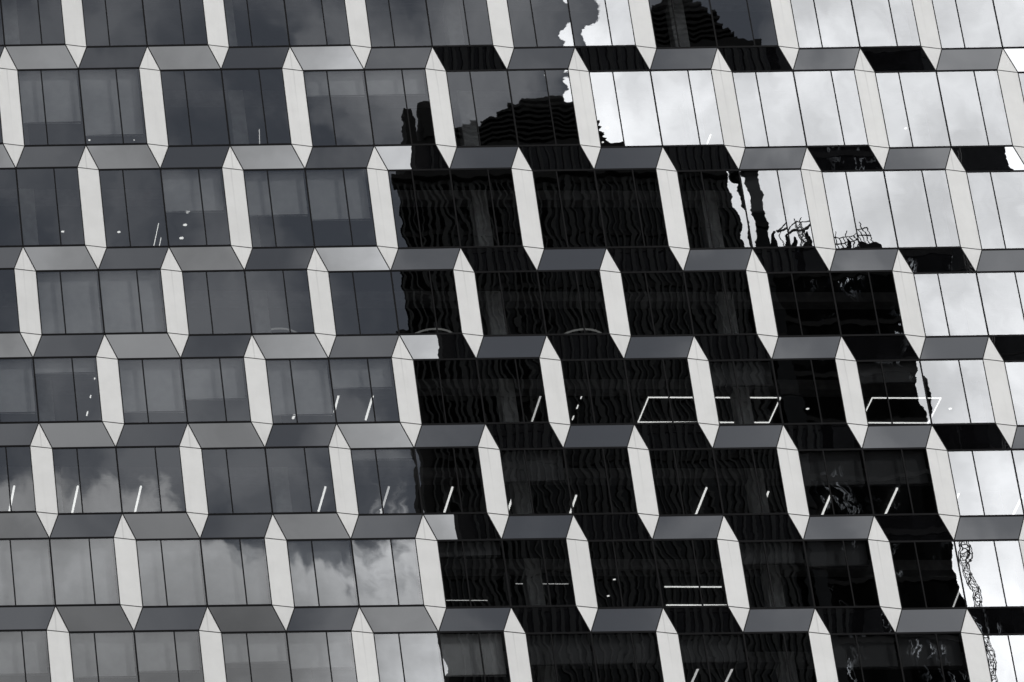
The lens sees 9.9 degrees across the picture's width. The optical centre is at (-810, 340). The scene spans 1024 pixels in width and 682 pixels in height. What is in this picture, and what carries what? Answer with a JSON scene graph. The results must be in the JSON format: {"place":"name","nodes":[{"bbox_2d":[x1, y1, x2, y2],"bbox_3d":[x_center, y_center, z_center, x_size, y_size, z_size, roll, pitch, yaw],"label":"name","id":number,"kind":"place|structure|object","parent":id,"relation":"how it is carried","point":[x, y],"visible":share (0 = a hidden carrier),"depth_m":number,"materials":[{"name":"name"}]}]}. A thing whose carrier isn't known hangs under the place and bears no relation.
{"place":"outdoors","nodes":[
{"label":"outdoors","id":0,"kind":"place"},
{"label":"ground","id":1,"kind":"structure","parent":0,"visible":0},
{"bbox_2d":[0,0,1023,681],"bbox_3d":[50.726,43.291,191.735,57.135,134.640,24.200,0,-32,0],"label":"office tower","id":2,"kind":"structure","parent":1,"relation":"on","point":[354,194],"depth_m":206.22,"materials":[{"name":"painted metal"},{"name":"glass"}]},
{"bbox_2d":[0,268,19,333],"bbox_3d":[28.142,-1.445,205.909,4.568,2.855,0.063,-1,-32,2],"label":"window","id":3,"kind":"structure","parent":2,"relation":"in","point":[1,269],"depth_m":205.09,"materials":[{"name":"black metal"}]},
{"bbox_2d":[8,485,14,510],"bbox_3d":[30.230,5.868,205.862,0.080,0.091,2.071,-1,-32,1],"label":"ceiling light","id":4,"kind":"object","parent":2,"relation":"attached to","point":[13,490],"visible":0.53,"depth_m":205.53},
{"bbox_2d":[0,445,35,512],"bbox_3d":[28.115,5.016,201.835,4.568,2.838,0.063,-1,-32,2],"label":"window","id":5,"kind":"structure","parent":2,"relation":"in","point":[1,446],"depth_m":201.86,"materials":[{"name":"black metal"}]},
{"bbox_2d":[0,629,47,681],"bbox_3d":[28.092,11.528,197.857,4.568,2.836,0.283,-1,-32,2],"label":"window","id":6,"kind":"structure","parent":2,"relation":"in","point":[21,653],"depth_m":198.15,"materials":[{"name":"grey glass"}]},
{"bbox_2d":[0,0,64,45],"bbox_3d":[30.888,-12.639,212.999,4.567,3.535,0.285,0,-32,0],"label":"window","id":7,"kind":"structure","parent":2,"relation":"in","point":[41,44],"depth_m":212.17,"materials":[{"name":"black metal"}]},
{"bbox_2d":[0,166,84,246],"bbox_3d":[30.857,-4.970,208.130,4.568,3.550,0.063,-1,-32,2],"label":"window","id":8,"kind":"structure","parent":2,"relation":"in","point":[67,167],"depth_m":208.17,"materials":[{"name":"black metal"}]},
{"bbox_2d":[0,356,101,423],"bbox_3d":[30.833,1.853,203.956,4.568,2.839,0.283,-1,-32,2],"label":"window","id":9,"kind":"structure","parent":2,"relation":"in","point":[16,380],"depth_m":204.34,"materials":[{"name":"grey glass"}]},
{"bbox_2d":[0,536,119,606],"bbox_3d":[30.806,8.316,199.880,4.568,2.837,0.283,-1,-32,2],"label":"window","id":10,"kind":"structure","parent":2,"relation":"in","point":[82,568],"depth_m":199.90,"materials":[{"name":"grey glass"}]},
{"bbox_2d":[71,485,78,512],"bbox_3d":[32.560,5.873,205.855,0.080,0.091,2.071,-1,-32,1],"label":"ceiling light","id":11,"kind":"object","parent":2,"relation":"attached to","point":[75,497],"visible":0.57,"depth_m":205.70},
{"bbox_2d":[18,67,146,146],"bbox_3d":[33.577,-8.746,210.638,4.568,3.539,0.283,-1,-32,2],"label":"window","id":12,"kind":"structure","parent":2,"relation":"in","point":[110,100],"depth_m":210.88,"materials":[{"name":"grey glass"}]},
{"bbox_2d":[36,268,166,335],"bbox_3d":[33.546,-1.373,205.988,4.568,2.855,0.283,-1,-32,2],"label":"window","id":13,"kind":"structure","parent":2,"relation":"in","point":[130,302],"depth_m":206.04,"materials":[{"name":"grey glass"}]},
{"bbox_2d":[52,445,185,514],"bbox_3d":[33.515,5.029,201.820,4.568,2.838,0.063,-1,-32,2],"label":"window","id":14,"kind":"structure","parent":2,"relation":"in","point":[164,446],"depth_m":202.01,"materials":[{"name":"black metal"}]},
{"bbox_2d":[69,629,199,681],"bbox_3d":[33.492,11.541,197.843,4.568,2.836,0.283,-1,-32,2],"label":"window","id":15,"kind":"structure","parent":2,"relation":"in","point":[95,654],"depth_m":198.20,"materials":[{"name":"grey glass"}]},
{"bbox_2d":[134,485,141,511],"bbox_3d":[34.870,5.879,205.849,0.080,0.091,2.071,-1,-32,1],"label":"ceiling light","id":16,"kind":"object","parent":2,"relation":"attached to","point":[138,496],"visible":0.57,"depth_m":205.66,"materials":[{"name":"white plastic"}]},
{"bbox_2d":[87,0,207,47],"bbox_3d":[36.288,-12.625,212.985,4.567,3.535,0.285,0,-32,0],"label":"window","id":17,"kind":"structure","parent":2,"relation":"in","point":[184,44],"depth_m":212.07,"materials":[{"name":"black metal"}]},
{"bbox_2d":[99,167,230,247],"bbox_3d":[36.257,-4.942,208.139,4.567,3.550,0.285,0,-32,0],"label":"window","id":18,"kind":"structure","parent":2,"relation":"in","point":[200,189],"depth_m":208.57,"materials":[{"name":"grey glass"}]},
{"bbox_2d":[118,356,250,424],"bbox_3d":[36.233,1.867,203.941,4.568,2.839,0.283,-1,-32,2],"label":"window","id":19,"kind":"structure","parent":2,"relation":"in","point":[147,386],"depth_m":204.19,"materials":[{"name":"grey glass"}]},
{"bbox_2d":[136,537,271,607],"bbox_3d":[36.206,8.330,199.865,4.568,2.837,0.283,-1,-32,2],"label":"window","id":20,"kind":"structure","parent":2,"relation":"in","point":[234,574],"depth_m":199.90,"materials":[{"name":"grey glass"}]},
{"bbox_2d":[161,67,290,146],"bbox_3d":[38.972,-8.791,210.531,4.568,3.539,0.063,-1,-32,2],"label":"window","id":21,"kind":"structure","parent":2,"relation":"in","point":[272,68],"depth_m":210.72,"materials":[{"name":"black metal"}]},
{"bbox_2d":[182,268,314,335],"bbox_3d":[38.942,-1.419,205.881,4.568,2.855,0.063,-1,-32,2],"label":"window","id":22,"kind":"structure","parent":2,"relation":"in","point":[301,269],"depth_m":206.04,"materials":[{"name":"black metal"}]},
{"bbox_2d":[202,446,336,514],"bbox_3d":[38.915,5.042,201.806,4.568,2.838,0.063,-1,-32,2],"label":"window","id":23,"kind":"structure","parent":2,"relation":"in","point":[275,447],"depth_m":201.96,"materials":[{"name":"black metal"}]},
{"bbox_2d":[271,328,295,331],"bbox_3d":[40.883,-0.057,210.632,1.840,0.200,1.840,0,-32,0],"label":"ring lamp","id":24,"kind":"object","parent":2,"relation":"hanging from","point":[283,329],"visible":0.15,"depth_m":209.85,"materials":[{"name":"metal"}]},
{"bbox_2d":[222,630,352,681],"bbox_3d":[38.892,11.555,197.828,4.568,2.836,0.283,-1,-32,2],"label":"window","id":25,"kind":"structure","parent":2,"relation":"in","point":[327,649],"depth_m":198.25,"materials":[{"name":"grey glass"}]},
{"bbox_2d":[229,0,350,47],"bbox_3d":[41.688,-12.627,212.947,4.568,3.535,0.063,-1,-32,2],"label":"window","id":26,"kind":"structure","parent":2,"relation":"in","point":[327,44],"depth_m":212.07,"materials":[{"name":"black metal"}]},
{"bbox_2d":[244,167,376,248],"bbox_3d":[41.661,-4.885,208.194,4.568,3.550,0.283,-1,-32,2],"label":"window","id":27,"kind":"structure","parent":2,"relation":"in","point":[342,194],"depth_m":208.57,"materials":[{"name":"grey glass"}]},
{"bbox_2d":[317,486,325,511],"bbox_3d":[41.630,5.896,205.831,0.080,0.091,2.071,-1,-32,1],"label":"ceiling light","id":28,"kind":"object","parent":2,"relation":"attached to","point":[321,500],"visible":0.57,"depth_m":205.64,"materials":[{"name":"white plastic"}]},
{"bbox_2d":[266,356,399,424],"bbox_3d":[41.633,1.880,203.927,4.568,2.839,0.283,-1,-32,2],"label":"window","id":29,"kind":"structure","parent":2,"relation":"in","point":[298,385],"depth_m":204.19,"materials":[{"name":"grey glass"}]},
{"bbox_2d":[287,537,423,607],"bbox_3d":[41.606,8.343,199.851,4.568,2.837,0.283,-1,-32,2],"label":"window","id":30,"kind":"structure","parent":2,"relation":"in","point":[385,573],"depth_m":199.90,"materials":[{"name":"grey glass"}]},
{"bbox_2d":[365,396,373,419],"bbox_3d":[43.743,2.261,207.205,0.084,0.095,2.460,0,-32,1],"label":"ceiling light","id":31,"kind":"object","parent":2,"relation":"attached to","point":[368,409],"visible":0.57,"depth_m":207.58,"materials":[{"name":"white plastic"}]},
{"bbox_2d":[303,68,435,146],"bbox_3d":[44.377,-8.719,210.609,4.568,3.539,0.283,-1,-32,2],"label":"window","id":32,"kind":"structure","parent":2,"relation":"in","point":[405,81],"depth_m":211.24,"materials":[{"name":"grey glass"}]},
{"bbox_2d":[380,486,389,512],"bbox_3d":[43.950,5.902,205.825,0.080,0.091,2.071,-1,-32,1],"label":"ceiling light","id":33,"kind":"object","parent":2,"relation":"attached to","point":[386,494],"visible":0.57,"depth_m":205.51,"materials":[{"name":"white plastic"}]},
{"bbox_2d":[329,269,461,335],"bbox_3d":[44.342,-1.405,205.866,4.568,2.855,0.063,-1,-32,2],"label":"window","id":34,"kind":"structure","parent":2,"relation":"in","point":[410,270],"depth_m":206.04,"materials":[{"name":"black metal"}]},
{"bbox_2d":[351,446,486,515],"bbox_3d":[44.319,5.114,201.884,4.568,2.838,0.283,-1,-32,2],"label":"window","id":35,"kind":"structure","parent":2,"relation":"in","point":[357,453],"depth_m":202.50,"materials":[{"name":"grey glass"}]},
{"bbox_2d":[372,0,492,47],"bbox_3d":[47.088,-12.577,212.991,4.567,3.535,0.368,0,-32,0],"label":"window","id":36,"kind":"structure","parent":2,"relation":"in","point":[469,45],"depth_m":212.07,"materials":[{"name":"black metal"}]},
{"bbox_2d":[416,328,452,332],"bbox_3d":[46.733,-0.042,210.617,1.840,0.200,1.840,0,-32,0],"label":"ring lamp","id":37,"kind":"object","parent":2,"relation":"hanging from","point":[449,331],"visible":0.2,"depth_m":209.87,"materials":[{"name":"metal"}]},
{"bbox_2d":[374,630,505,681],"bbox_3d":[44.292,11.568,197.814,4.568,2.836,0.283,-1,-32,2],"label":"window","id":38,"kind":"structure","parent":2,"relation":"in","point":[401,658],"depth_m":198.10,"materials":[{"name":"grey glass"}]},
{"bbox_2d":[443,486,453,511],"bbox_3d":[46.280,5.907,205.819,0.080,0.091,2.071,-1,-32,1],"label":"ceiling light","id":39,"kind":"object","parent":2,"relation":"attached to","point":[448,498],"visible":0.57,"depth_m":205.62,"materials":[{"name":"white plastic"}]},
{"bbox_2d":[388,167,522,248],"bbox_3d":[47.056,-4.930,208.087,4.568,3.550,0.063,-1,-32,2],"label":"window","id":40,"kind":"structure","parent":2,"relation":"in","point":[503,168],"depth_m":208.27,"materials":[{"name":"black metal"}]},
{"bbox_2d":[446,600,487,600],"bbox_3d":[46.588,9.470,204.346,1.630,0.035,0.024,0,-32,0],"label":"ceiling light","id":41,"kind":"object","parent":2,"relation":"attached to","point":[466,600],"visible":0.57,"depth_m":204.33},
{"bbox_2d":[413,357,548,424],"bbox_3d":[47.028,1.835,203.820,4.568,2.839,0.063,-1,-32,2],"label":"window","id":42,"kind":"structure","parent":2,"relation":"in","point":[500,358],"depth_m":203.99,"materials":[{"name":"black metal"}]},
{"bbox_2d":[438,538,575,608],"bbox_3d":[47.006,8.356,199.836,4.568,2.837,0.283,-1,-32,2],"label":"window","id":43,"kind":"structure","parent":2,"relation":"in","point":[467,547],"depth_m":200.39,"materials":[{"name":"black glass"}]},
{"bbox_2d":[446,68,579,147],"bbox_3d":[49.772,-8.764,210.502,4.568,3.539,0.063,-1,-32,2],"label":"window","id":44,"kind":"structure","parent":2,"relation":"in","point":[540,69],"depth_m":210.67,"materials":[{"name":"black metal"}]},
{"bbox_2d":[531,396,540,421],"bbox_3d":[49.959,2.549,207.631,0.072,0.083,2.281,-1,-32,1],"label":"ceiling light","id":45,"kind":"object","parent":2,"relation":"attached to","point":[536,407],"visible":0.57,"depth_m":207.56,"materials":[{"name":"white plastic"}]},
{"bbox_2d":[516,583,567,583],"bbox_3d":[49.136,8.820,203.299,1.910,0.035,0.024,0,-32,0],"label":"ceiling light","id":46,"kind":"object","parent":2,"relation":"attached to","point":[548,583],"visible":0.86,"depth_m":203.29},
{"bbox_2d":[475,269,608,336],"bbox_3d":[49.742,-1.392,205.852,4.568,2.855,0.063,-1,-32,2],"label":"window","id":47,"kind":"structure","parent":2,"relation":"in","point":[577,270],"depth_m":206.04,"materials":[{"name":"black metal"}]},
{"bbox_2d":[500,446,636,515],"bbox_3d":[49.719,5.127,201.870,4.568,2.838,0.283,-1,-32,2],"label":"window","id":48,"kind":"structure","parent":2,"relation":"in","point":[528,465],"depth_m":202.30,"materials":[{"name":"black glass"}]},
{"bbox_2d":[569,494,576,512],"bbox_3d":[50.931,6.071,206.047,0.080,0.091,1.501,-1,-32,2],"label":"ceiling light","id":49,"kind":"object","parent":2,"relation":"attached to","point":[573,502],"visible":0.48,"depth_m":205.74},
{"bbox_2d":[514,0,635,48],"bbox_3d":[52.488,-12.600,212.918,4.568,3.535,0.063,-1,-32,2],"label":"window","id":50,"kind":"structure","parent":2,"relation":"in","point":[611,45],"depth_m":212.07,"materials":[{"name":"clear glass"}]},
{"bbox_2d":[566,328,601,332],"bbox_3d":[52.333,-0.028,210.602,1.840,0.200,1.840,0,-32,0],"label":"ring lamp","id":51,"kind":"object","parent":2,"relation":"hanging from","point":[572,330],"visible":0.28,"depth_m":209.84,"materials":[{"name":"metal"}]},
{"bbox_2d":[526,631,656,681],"bbox_3d":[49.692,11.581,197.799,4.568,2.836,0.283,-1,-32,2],"label":"window","id":52,"kind":"structure","parent":2,"relation":"in","point":[554,648],"depth_m":198.25,"materials":[{"name":"black glass"}]},
{"bbox_2d":[533,168,668,248],"bbox_3d":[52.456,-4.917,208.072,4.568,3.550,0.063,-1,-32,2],"label":"window","id":53,"kind":"structure","parent":2,"relation":"in","point":[611,169],"depth_m":208.22,"materials":[{"name":"black metal"}]},
{"bbox_2d":[561,357,697,425],"bbox_3d":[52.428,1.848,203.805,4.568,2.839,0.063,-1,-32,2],"label":"window","id":54,"kind":"structure","parent":2,"relation":"in","point":[670,358],"depth_m":203.97,"materials":[{"name":"black metal"}]},
{"bbox_2d":[589,68,723,147],"bbox_3d":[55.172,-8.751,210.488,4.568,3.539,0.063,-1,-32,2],"label":"window","id":55,"kind":"structure","parent":2,"relation":"in","point":[701,69],"depth_m":210.62,"materials":[{"name":"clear glass"}]},
{"bbox_2d":[588,538,727,608],"bbox_3d":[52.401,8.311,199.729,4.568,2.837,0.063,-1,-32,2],"label":"window","id":56,"kind":"structure","parent":2,"relation":"in","point":[683,539],"depth_m":199.85,"materials":[{"name":"black metal"}]},
{"bbox_2d":[621,269,756,336],"bbox_3d":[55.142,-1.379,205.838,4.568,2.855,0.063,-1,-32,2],"label":"window","id":57,"kind":"structure","parent":2,"relation":"in","point":[686,271],"depth_m":205.99,"materials":[{"name":"black metal"}]},
{"bbox_2d":[664,586,721,587],"bbox_3d":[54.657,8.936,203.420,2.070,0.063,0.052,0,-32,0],"label":"ceiling light","id":58,"kind":"object","parent":2,"relation":"attached to","point":[696,586],"visible":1,"depth_m":203.40,"materials":[{"name":"white"}]},
{"bbox_2d":[691,669,698,681],"bbox_3d":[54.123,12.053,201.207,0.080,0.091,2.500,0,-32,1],"label":"ceiling light","id":59,"kind":"object","parent":2,"relation":"attached to","point":[694,675],"visible":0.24,"depth_m":201.11,"materials":[{"name":"white"}]},
{"bbox_2d":[666,604,726,605],"bbox_3d":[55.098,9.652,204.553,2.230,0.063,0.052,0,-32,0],"label":"ceiling light","id":60,"kind":"object","parent":2,"relation":"attached to","point":[691,604],"visible":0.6,"depth_m":204.54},
{"bbox_2d":[695,487,706,513],"bbox_3d":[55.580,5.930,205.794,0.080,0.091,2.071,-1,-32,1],"label":"ceiling light","id":61,"kind":"object","parent":2,"relation":"attached to","point":[701,500],"visible":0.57,"depth_m":205.66,"materials":[{"name":"white plastic"}]},
{"bbox_2d":[638,396,780,422],"bbox_3d":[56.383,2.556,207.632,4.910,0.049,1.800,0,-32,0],"label":"ceiling light","id":62,"kind":"object","parent":2,"relation":"attached to","point":[639,421],"visible":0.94,"depth_m":207.25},
{"bbox_2d":[657,0,777,48],"bbox_3d":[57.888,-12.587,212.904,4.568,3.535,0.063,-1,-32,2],"label":"window","id":63,"kind":"structure","parent":2,"relation":"in","point":[712,19],"depth_m":212.07,"materials":[{"name":"black metal"}]},
{"bbox_2d":[649,447,787,515],"bbox_3d":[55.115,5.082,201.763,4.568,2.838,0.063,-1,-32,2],"label":"window","id":64,"kind":"structure","parent":2,"relation":"in","point":[730,448],"depth_m":201.91,"materials":[{"name":"black metal"}]},
{"bbox_2d":[725,669,732,681],"bbox_3d":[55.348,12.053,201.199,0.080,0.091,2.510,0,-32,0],"label":"ceiling light","id":65,"kind":"object","parent":2,"relation":"attached to","point":[728,675],"visible":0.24,"depth_m":201.12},
{"bbox_2d":[678,631,807,681],"bbox_3d":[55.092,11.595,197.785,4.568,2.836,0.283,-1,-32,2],"label":"window","id":66,"kind":"structure","parent":2,"relation":"in","point":[727,646],"depth_m":198.29,"materials":[{"name":"black glass"}]},
{"bbox_2d":[677,168,814,249],"bbox_3d":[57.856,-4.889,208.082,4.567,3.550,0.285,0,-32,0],"label":"window","id":67,"kind":"structure","parent":2,"relation":"in","point":[776,191],"depth_m":208.57,"materials":[{"name":"grey glass"}]},
{"bbox_2d":[709,358,846,425],"bbox_3d":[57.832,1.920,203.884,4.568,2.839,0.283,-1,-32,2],"label":"window","id":68,"kind":"structure","parent":2,"relation":"in","point":[748,371],"depth_m":204.39,"materials":[{"name":"black glass"}]},
{"bbox_2d":[732,69,867,147],"bbox_3d":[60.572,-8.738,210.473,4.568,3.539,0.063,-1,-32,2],"label":"window","id":69,"kind":"structure","parent":2,"relation":"in","point":[808,70],"depth_m":210.67,"materials":[{"name":"black metal"}]},
{"bbox_2d":[739,538,879,608],"bbox_3d":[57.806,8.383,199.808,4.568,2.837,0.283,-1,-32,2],"label":"window","id":70,"kind":"structure","parent":2,"relation":"in","point":[823,552],"depth_m":200.29,"materials":[{"name":"black glass"}]},
{"bbox_2d":[821,494,829,514],"bbox_3d":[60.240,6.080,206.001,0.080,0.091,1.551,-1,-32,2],"label":"ceiling light","id":71,"kind":"object","parent":2,"relation":"attached to","point":[825,506],"visible":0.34,"depth_m":205.91,"materials":[{"name":"white"}]},
{"bbox_2d":[767,270,903,336],"bbox_3d":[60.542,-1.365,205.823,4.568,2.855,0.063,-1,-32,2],"label":"window","id":72,"kind":"structure","parent":2,"relation":"in","point":[853,271],"depth_m":205.99,"materials":[{"name":"black metal"}]},
{"bbox_2d":[799,0,920,48],"bbox_3d":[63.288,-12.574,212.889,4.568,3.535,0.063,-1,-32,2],"label":"window","id":73,"kind":"structure","parent":2,"relation":"in","point":[851,3],"depth_m":212.07,"materials":[{"name":"black metal"}]},
{"bbox_2d":[798,447,937,516],"bbox_3d":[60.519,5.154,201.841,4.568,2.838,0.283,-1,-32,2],"label":"window","id":74,"kind":"structure","parent":2,"relation":"in","point":[907,468],"depth_m":202.21,"materials":[{"name":"black glass"}]},
{"bbox_2d":[884,487,897,513],"bbox_3d":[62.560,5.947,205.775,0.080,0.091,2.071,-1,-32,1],"label":"ceiling light","id":75,"kind":"object","parent":2,"relation":"attached to","point":[891,500],"visible":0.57,"depth_m":205.60,"materials":[{"name":"white plastic"}]},
{"bbox_2d":[822,168,960,249],"bbox_3d":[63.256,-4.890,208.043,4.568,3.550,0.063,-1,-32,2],"label":"window","id":76,"kind":"structure","parent":2,"relation":"in","point":[939,169],"depth_m":208.22,"materials":[{"name":"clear glass"}]},
{"bbox_2d":[830,631,962,681],"bbox_3d":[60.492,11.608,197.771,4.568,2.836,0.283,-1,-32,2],"label":"window","id":77,"kind":"structure","parent":2,"relation":"in","point":[915,649],"depth_m":198.20,"materials":[{"name":"black glass"}]},
{"bbox_2d":[866,397,940,423],"bbox_3d":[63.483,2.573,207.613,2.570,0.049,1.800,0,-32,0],"label":"ceiling light","id":78,"kind":"object","parent":2,"relation":"attached to","point":[939,398],"visible":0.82,"depth_m":206.95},
{"bbox_2d":[857,358,995,425],"bbox_3d":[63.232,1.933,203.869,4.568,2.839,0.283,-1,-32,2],"label":"window","id":79,"kind":"structure","parent":2,"relation":"in","point":[971,370],"depth_m":204.39,"materials":[{"name":"white glass"}]},
{"bbox_2d":[875,69,1012,148],"bbox_3d":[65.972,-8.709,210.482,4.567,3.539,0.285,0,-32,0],"label":"window","id":80,"kind":"structure","parent":2,"relation":"in","point":[969,101],"depth_m":210.72,"materials":[{"name":"white glass"}]},
{"bbox_2d":[952,588,960,606],"bbox_3d":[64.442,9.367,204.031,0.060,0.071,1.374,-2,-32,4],"label":"ceiling light","id":81,"kind":"object","parent":2,"relation":"attached to","point":[959,590],"visible":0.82,"depth_m":203.95,"materials":[{"name":"white"}]},
{"bbox_2d":[890,539,1023,609],"bbox_3d":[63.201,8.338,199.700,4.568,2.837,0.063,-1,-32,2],"label":"window","id":82,"kind":"structure","parent":2,"relation":"in","point":[970,540],"depth_m":199.85,"materials":[{"name":"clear glass"}]},
{"bbox_2d":[914,270,1023,337],"bbox_3d":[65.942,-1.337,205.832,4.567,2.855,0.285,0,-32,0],"label":"window","id":83,"kind":"structure","parent":2,"relation":"in","point":[990,282],"depth_m":206.34,"materials":[{"name":"white glass"}]},
{"bbox_2d":[942,0,1023,49],"bbox_3d":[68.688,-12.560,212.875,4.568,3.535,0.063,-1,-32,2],"label":"window","id":84,"kind":"structure","parent":2,"relation":"in","point":[993,4],"depth_m":212.12,"materials":[{"name":"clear glass"}]},
{"bbox_2d":[948,448,1023,516],"bbox_3d":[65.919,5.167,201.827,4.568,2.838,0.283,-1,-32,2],"label":"window","id":85,"kind":"structure","parent":2,"relation":"in","point":[979,471],"depth_m":202.16,"materials":[{"name":"white glass"}]},
{"bbox_2d":[966,170,1023,250],"bbox_3d":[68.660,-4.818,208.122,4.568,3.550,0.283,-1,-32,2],"label":"window","id":86,"kind":"structure","parent":2,"relation":"in","point":[1012,184],"depth_m":208.83,"materials":[{"name":"white glass"}]},
{"bbox_2d":[983,633,1023,681],"bbox_3d":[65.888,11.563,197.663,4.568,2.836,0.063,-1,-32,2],"label":"window","id":87,"kind":"structure","parent":2,"relation":"in","point":[996,634],"depth_m":198.39,"materials":[{"name":"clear glass"}]},
{"bbox_2d":[1004,360,1023,426],"bbox_3d":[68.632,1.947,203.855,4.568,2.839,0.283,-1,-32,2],"label":"window","id":88,"kind":"structure","parent":2,"relation":"in","point":[1015,372],"depth_m":204.34,"materials":[{"name":"white glass"}]},
{"bbox_2d":[1012,495,1022,514],"bbox_3d":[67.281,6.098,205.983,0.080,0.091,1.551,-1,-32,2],"label":"ceiling light","id":89,"kind":"object","parent":2,"relation":"attached to","point":[1016,507],"visible":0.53,"depth_m":205.94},
{"bbox_2d":[1018,71,1023,95],"bbox_3d":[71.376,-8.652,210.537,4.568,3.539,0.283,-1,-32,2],"label":"window","id":90,"kind":"structure","parent":2,"relation":"in","point":[1021,72],"depth_m":211.39,"materials":[{"name":"white glass"}]}
]}

